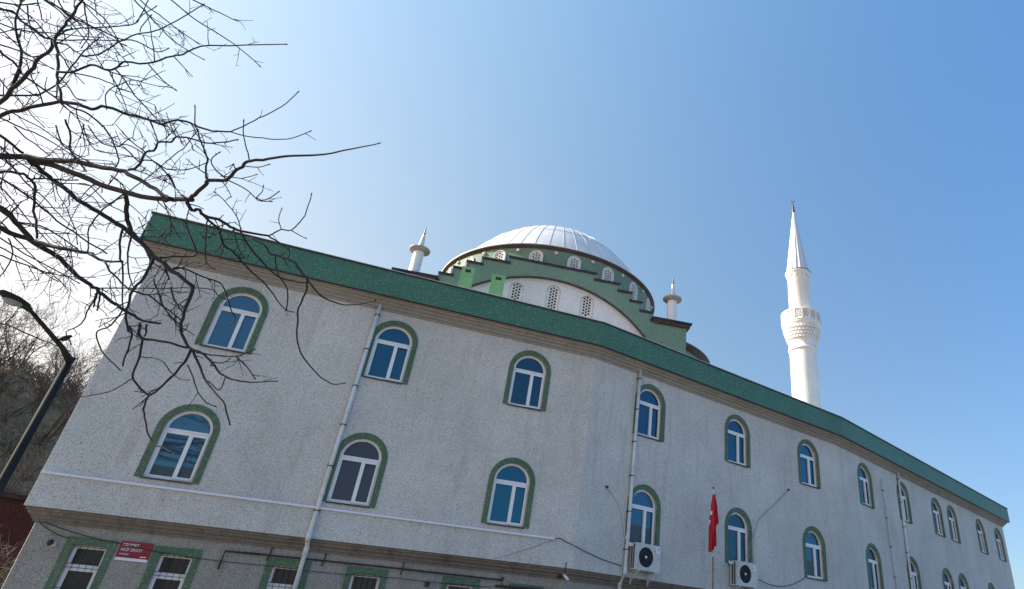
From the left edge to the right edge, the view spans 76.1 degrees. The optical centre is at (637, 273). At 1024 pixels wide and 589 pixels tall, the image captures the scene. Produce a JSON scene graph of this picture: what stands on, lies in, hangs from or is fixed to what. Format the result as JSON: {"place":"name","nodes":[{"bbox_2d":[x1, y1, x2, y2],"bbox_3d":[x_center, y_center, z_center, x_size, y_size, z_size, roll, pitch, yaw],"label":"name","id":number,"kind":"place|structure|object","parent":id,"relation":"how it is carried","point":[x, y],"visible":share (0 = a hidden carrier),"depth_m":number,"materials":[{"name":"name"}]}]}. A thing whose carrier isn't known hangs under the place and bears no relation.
{"place":"outdoors","nodes":[
{"label":"outdoors","id":0,"kind":"place"},
{"bbox_2d":[0,366,78,494],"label":"hillside","id":1,"kind":"structure","parent":0,"point":[50,420],"depth_m":36.62,"materials":[{"name":"plant"}]},
{"bbox_2d":[5,476,37,493],"bbox_3d":[-28.416,9.652,27.406,4.778,4.489,6.494,24,-35,-29],"label":"leafless tree","id":2,"kind":"object","parent":1,"relation":"on","point":[12,486],"visible":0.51,"depth_m":27.72,"materials":[{"name":"brown plant"}]},
{"bbox_2d":[0,334,45,362],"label":"leafless tree","id":3,"kind":"object","parent":1,"relation":"on","point":[12,345],"visible":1,"depth_m":33.54,"materials":[{"name":"brown plant"}]},
{"bbox_2d":[0,429,51,495],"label":"leafless tree","id":4,"kind":"object","parent":1,"relation":"on","point":[24,462],"visible":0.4,"depth_m":27.82,"materials":[{"name":"brown plant"}]},
{"bbox_2d":[0,286,62,351],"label":"leafless tree","id":5,"kind":"object","parent":1,"relation":"on","point":[12,320],"visible":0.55,"depth_m":40.61,"materials":[{"name":"brown plant"}]},
{"bbox_2d":[0,281,77,388],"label":"leafless tree","id":6,"kind":"object","parent":1,"relation":"on","point":[20,322],"visible":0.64,"depth_m":37.92,"materials":[{"name":"brown plant"}]},
{"bbox_2d":[0,289,83,365],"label":"leafless tree","id":7,"kind":"object","parent":1,"relation":"on","point":[36,328],"visible":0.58,"depth_m":44.78,"materials":[{"name":"brown plant"}]},
{"bbox_2d":[0,349,84,494],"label":"scrub","id":8,"kind":"object","parent":1,"relation":"on","point":[43,441],"visible":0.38,"depth_m":36.40,"materials":[{"name":"brown plant"}]},
{"bbox_2d":[0,310,99,417],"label":"leafless tree","id":9,"kind":"object","parent":1,"relation":"on","point":[13,370],"visible":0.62,"depth_m":36.60,"materials":[{"name":"brown plant"}]},
{"bbox_2d":[0,341,104,444],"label":"leafless tree","id":10,"kind":"object","parent":1,"relation":"on","point":[67,417],"visible":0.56,"depth_m":36.05,"materials":[{"name":"brown plant"}]},
{"bbox_2d":[28,332,107,403],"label":"leafless tree","id":11,"kind":"object","parent":1,"relation":"on","point":[75,356],"visible":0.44,"depth_m":40.76,"materials":[{"name":"brown plant"}]},
{"bbox_2d":[33,342,106,386],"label":"leafless tree","id":12,"kind":"object","parent":1,"relation":"on","point":[61,363],"visible":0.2,"depth_m":44.52,"materials":[{"name":"brown plant"}]},
{"bbox_2d":[0,0,1023,588],"label":"sky","id":13,"kind":"structure","parent":0,"point":[680,137],"materials":[{"name":"blue"}]},
{"label":"ground","id":14,"kind":"structure","parent":0,"visible":0},
{"bbox_2d":[0,534,19,587],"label":"leafless tree","id":15,"kind":"object","parent":14,"relation":"on","point":[5,564],"visible":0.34,"depth_m":17.63,"materials":[{"name":"brown plant"}]},
{"bbox_2d":[0,524,27,586],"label":"leafless tree","id":16,"kind":"object","parent":14,"relation":"on","point":[8,545],"visible":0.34,"depth_m":17.49,"materials":[{"name":"brown plant"}]},
{"bbox_2d":[0,492,34,588],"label":"red house","id":17,"kind":"structure","parent":14,"relation":"on","point":[16,521],"depth_m":20.99,"materials":[{"name":"tile"}]},
{"bbox_2d":[0,290,75,495],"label":"street lamp","id":18,"kind":"object","parent":14,"relation":"on","point":[11,299],"visible":0.98,"depth_m":9.29,"materials":[{"name":"black metal"}]},
{"bbox_2d":[58,335,72,341],"bbox_3d":[-8.632,0.987,9.624,0.179,0.149,0.086,5,-30,0],"label":"bird","id":19,"kind":"object","parent":18,"relation":"on","point":[63,338],"visible":0.84,"depth_m":9.60},
{"bbox_2d":[0,0,380,454],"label":"bare tree","id":20,"kind":"object","parent":14,"relation":"on","point":[33,161],"visible":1,"depth_m":7.87,"materials":[{"name":"brown plant"}]},
{"bbox_2d":[1,211,1014,588],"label":"mosque building","id":21,"kind":"structure","parent":14,"relation":"on","point":[463,403],"depth_m":17.25,"materials":[{"name":"paint"}]},
{"bbox_2d":[47,539,57,546],"bbox_3d":[-12.159,5.609,13.287,0.144,0.119,0.197,-12,-34,26],"label":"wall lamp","id":22,"kind":"object","parent":21,"relation":"attached to","point":[51,542],"visible":1,"depth_m":13.25,"materials":[{"name":"white plastic"}]},
{"bbox_2d":[38,521,69,538],"bbox_3d":[-12.272,5.376,13.430,0.716,0.305,0.018,15,-32,-18],"label":"ground cable","id":23,"kind":"object","parent":21,"relation":"attached to","point":[52,531],"visible":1,"depth_m":13.40,"materials":[{"name":"black rubber"}]},
{"bbox_2d":[43,536,118,588],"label":"window frame","id":24,"kind":"structure","parent":21,"relation":"in","point":[86,566],"depth_m":13.44,"materials":[{"name":"green paint"}]},
{"bbox_2d":[44,522,171,554],"bbox_3d":[-11.393,5.656,13.701,2.633,0.417,0.018,15,-32,-18],"label":"ground cable","id":25,"kind":"object","parent":21,"relation":"attached to","point":[106,540],"visible":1,"depth_m":13.68,"materials":[{"name":"black rubber"}]},
{"bbox_2d":[114,541,153,562],"bbox_3d":[-10.842,6.006,13.783,0.605,0.375,0.023,15,-32,-18],"label":"street sign","id":26,"kind":"object","parent":21,"relation":"attached to","point":[128,553],"visible":1,"depth_m":13.77,"materials":[{"name":"red metal"}]},
{"bbox_2d":[138,545,202,588],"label":"window","id":27,"kind":"structure","parent":21,"relation":"in","point":[172,571],"depth_m":13.98,"materials":[{"name":"green paint"}]},
{"bbox_2d":[134,404,219,484],"bbox_3d":[-10.544,3.935,14.855,1.273,1.781,0.190,15,-32,-18],"label":"window","id":28,"kind":"structure","parent":21,"relation":"in","point":[192,436],"depth_m":14.83,"materials":[{"name":"blue glass"}]},
{"bbox_2d":[194,287,267,354],"bbox_3d":[-10.328,1.184,16.474,1.273,1.781,0.190,15,-32,-18],"label":"window","id":29,"kind":"structure","parent":21,"relation":"in","point":[241,336],"depth_m":16.44,"materials":[{"name":"blue glass"}]},
{"bbox_2d":[258,557,311,588],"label":"window","id":30,"kind":"structure","parent":21,"relation":"in","point":[280,578],"depth_m":14.71,"materials":[{"name":"green paint"}]},
{"bbox_2d":[40,470,554,539],"bbox_3d":[-7.434,5.652,15.314,11.380,0.045,0.049,15,-32,-18],"label":"cable trunking","id":31,"kind":"object","parent":21,"relation":"attached to","point":[237,497],"visible":1,"depth_m":14.98,"materials":[{"name":"white plastic"}]},
{"bbox_2d":[555,538,620,565],"bbox_3d":[-1.290,7.593,17.408,2.188,0.469,0.132,22,-35,-27],"label":"loose cable","id":32,"kind":"object","parent":31,"relation":"hanging from","point":[587,552],"visible":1,"depth_m":17.36,"materials":[{"name":"black rubber"}]},
{"bbox_2d":[172,554,489,586],"bbox_3d":[-6.939,7.072,15.076,7.101,0.074,0.013,15,-32,-18],"label":"ground cable","id":33,"kind":"object","parent":21,"relation":"attached to","point":[327,572],"visible":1,"depth_m":14.95,"materials":[{"name":"black plastic"}]},
{"bbox_2d":[322,433,387,507],"bbox_3d":[-7.012,4.905,16.029,1.273,1.781,0.190,15,-32,-18],"label":"window","id":34,"kind":"structure","parent":21,"relation":"in","point":[357,470],"depth_m":16.02,"materials":[{"name":"glass"}]},
{"bbox_2d":[342,566,388,588],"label":"window","id":35,"kind":"structure","parent":21,"relation":"in","point":[356,582],"depth_m":15.29,"materials":[{"name":"green paint"}]},
{"bbox_2d":[217,550,539,588],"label":"black conduit","id":36,"kind":"object","parent":21,"relation":"attached to","point":[505,586],"visible":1,"depth_m":15.41,"materials":[{"name":"paint"}]},
{"bbox_2d":[361,320,417,384],"bbox_3d":[-6.796,2.153,17.649,1.273,1.781,0.190,15,-32,-18],"label":"window","id":37,"kind":"structure","parent":21,"relation":"in","point":[392,347],"depth_m":17.65,"materials":[{"name":"blue glass"}]},
{"bbox_2d":[441,576,480,588],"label":"window","id":38,"kind":"structure","parent":21,"relation":"in","point":[446,579],"depth_m":15.99,"materials":[{"name":"green paint"}]},
{"bbox_2d":[481,458,534,528],"bbox_3d":[-3.429,5.888,17.221,1.273,1.781,0.190,15,-32,-18],"label":"window","id":39,"kind":"structure","parent":21,"relation":"in","point":[508,486],"depth_m":17.20,"materials":[{"name":"blue glass"}]},
{"bbox_2d":[508,583,543,588],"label":"window","id":40,"kind":"structure","parent":21,"relation":"in","point":[510,584],"depth_m":16.50,"materials":[{"name":"green paint"}]},
{"bbox_2d":[503,350,550,411],"bbox_3d":[-3.213,3.137,18.841,1.273,1.781,0.190,15,-32,-18],"label":"window","id":41,"kind":"structure","parent":21,"relation":"in","point":[526,378],"depth_m":18.83,"materials":[{"name":"blue glass"}]},
{"bbox_2d":[558,562,568,580],"bbox_3d":[-1.957,7.882,16.878,0.356,0.436,0.158,-13,-35,28],"label":"security camera","id":42,"kind":"object","parent":21,"relation":"attached to","point":[565,577],"visible":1,"depth_m":16.82,"materials":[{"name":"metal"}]},
{"bbox_2d":[608,488,625,539],"bbox_3d":[-0.545,6.983,18.356,0.997,1.486,0.034,25,-36,-31],"label":"wall cable","id":43,"kind":"object","parent":21,"relation":"attached to","point":[621,512],"depth_m":18.47,"materials":[{"name":"grey plastic"}]},
{"bbox_2d":[625,484,660,545],"bbox_3d":[0.154,7.209,18.984,1.273,1.781,0.190,25,-36,-31],"label":"window","id":44,"kind":"structure","parent":21,"relation":"in","point":[643,505],"depth_m":19.05,"materials":[{"name":"blue glass"}]},
{"bbox_2d":[629,542,660,585],"bbox_3d":[0.163,8.253,18.107,0.990,1.050,0.370,25,-36,-31],"label":"air conditioner","id":45,"kind":"object","parent":21,"relation":"attached to","point":[643,557],"visible":1,"depth_m":18.08,"materials":[{"name":"white metal"}]},
{"bbox_2d":[633,384,665,441],"bbox_3d":[0.371,4.457,20.604,1.273,1.781,0.190,25,-36,-31],"label":"window","id":46,"kind":"structure","parent":21,"relation":"in","point":[649,406],"depth_m":20.65,"materials":[{"name":"blue glass"}]},
{"bbox_2d":[725,414,750,467],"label":"window","id":47,"kind":"structure","parent":21,"relation":"in","point":[735,450],"depth_m":22.66,"materials":[{"name":"blue glass"}]},
{"bbox_2d":[725,508,752,563],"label":"window","id":48,"kind":"structure","parent":21,"relation":"in","point":[735,525],"depth_m":21.06,"materials":[{"name":"blue glass"}]},
{"bbox_2d":[729,560,757,588],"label":"air conditioner","id":49,"kind":"object","parent":21,"relation":"attached to","point":[743,574],"visible":1,"depth_m":20.14,"materials":[{"name":"white metal"}]},
{"bbox_2d":[753,519,755,563],"bbox_3d":[3.891,8.977,21.281,0.104,1.536,0.034,25,-36,-31],"label":"wall cable","id":50,"kind":"object","parent":21,"relation":"attached to","point":[754,541],"depth_m":21.31,"materials":[{"name":"grey plastic"}]},
{"bbox_2d":[744,490,787,561],"bbox_3d":[4.455,8.623,21.949,2.476,2.762,0.064,26,-37,-32],"label":"wall cable","id":51,"kind":"object","parent":21,"relation":"attached to","point":[756,526],"depth_m":21.55,"materials":[{"name":"grey plastic"}]},
{"bbox_2d":[758,577,805,586],"bbox_3d":[4.804,10.231,21.358,2.791,0.483,0.023,27,-37,-33],"label":"loose cable","id":52,"kind":"object","parent":21,"relation":"attached to","point":[782,586],"visible":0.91,"depth_m":21.25,"materials":[{"name":"black rubber"}]},
{"bbox_2d":[797,439,820,488],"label":"window","id":53,"kind":"structure","parent":21,"relation":"in","point":[806,461],"depth_m":24.65,"materials":[{"name":"blue glass"}]},
{"bbox_2d":[803,526,827,581],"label":"window","id":54,"kind":"structure","parent":21,"relation":"in","point":[811,543],"depth_m":23.02,"materials":[{"name":"glass"}]},
{"bbox_2d":[857,463,874,508],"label":"window","id":55,"kind":"structure","parent":21,"relation":"in","point":[863,484],"depth_m":26.98,"materials":[{"name":"blue glass"}]},
{"bbox_2d":[866,543,883,588],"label":"window","id":56,"kind":"structure","parent":21,"relation":"in","point":[872,565],"depth_m":25.40,"materials":[{"name":"white plastic"}]},
{"bbox_2d":[897,481,912,523],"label":"window","id":57,"kind":"structure","parent":21,"relation":"in","point":[905,509],"depth_m":29.25,"materials":[{"name":"white plastic"}]},
{"bbox_2d":[907,556,921,588],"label":"window","id":58,"kind":"structure","parent":21,"relation":"in","point":[914,576],"depth_m":27.82,"materials":[{"name":"green paint"}]},
{"bbox_2d":[931,497,945,536],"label":"window","id":59,"kind":"structure","parent":21,"relation":"in","point":[935,513],"depth_m":31.54,"materials":[{"name":"white plastic"}]},
{"bbox_2d":[942,568,954,588],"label":"window","id":60,"kind":"structure","parent":21,"relation":"in","point":[946,582],"depth_m":30.18,"materials":[{"name":"white plastic"}]},
{"bbox_2d":[947,505,960,543],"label":"window","id":61,"kind":"structure","parent":21,"relation":"in","point":[953,533],"depth_m":32.72,"materials":[{"name":"white plastic"}]},
{"bbox_2d":[958,573,968,588],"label":"window","id":62,"kind":"structure","parent":21,"relation":"in","point":[961,582],"depth_m":31.42,"materials":[{"name":"green paint"}]},
{"bbox_2d":[976,519,988,554],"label":"window","id":63,"kind":"structure","parent":21,"relation":"in","point":[979,532],"depth_m":35.15,"materials":[{"name":"white plastic"}]},
{"bbox_2d":[994,528,1006,561],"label":"window","id":64,"kind":"structure","parent":21,"relation":"in","point":[998,543],"depth_m":36.88,"materials":[{"name":"white plastic"}]},
{"bbox_2d":[391,225,709,363],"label":"domed prayer hall","id":65,"kind":"structure","parent":14,"relation":"on","point":[568,270],"depth_m":29.89,"materials":[{"name":"white paint"}]},
{"bbox_2d":[712,487,713,588],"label":"flagpole","id":66,"kind":"object","parent":14,"relation":"on","point":[713,562],"visible":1,"depth_m":19.05,"materials":[{"name":"black paint"}]},
{"bbox_2d":[708,494,718,551],"bbox_3d":[2.331,7.694,19.674,0.306,1.720,0.204,25,-36,-31],"label":"flag","id":67,"kind":"object","parent":66,"relation":"attached to","point":[713,523],"visible":1,"depth_m":19.63,"materials":[{"name":"red fabric"}]},
{"bbox_2d":[781,201,820,407],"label":"minaret","id":68,"kind":"object","parent":14,"relation":"on","point":[800,322],"visible":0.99,"depth_m":47.15,"materials":[{"name":"white stone"}]}
]}

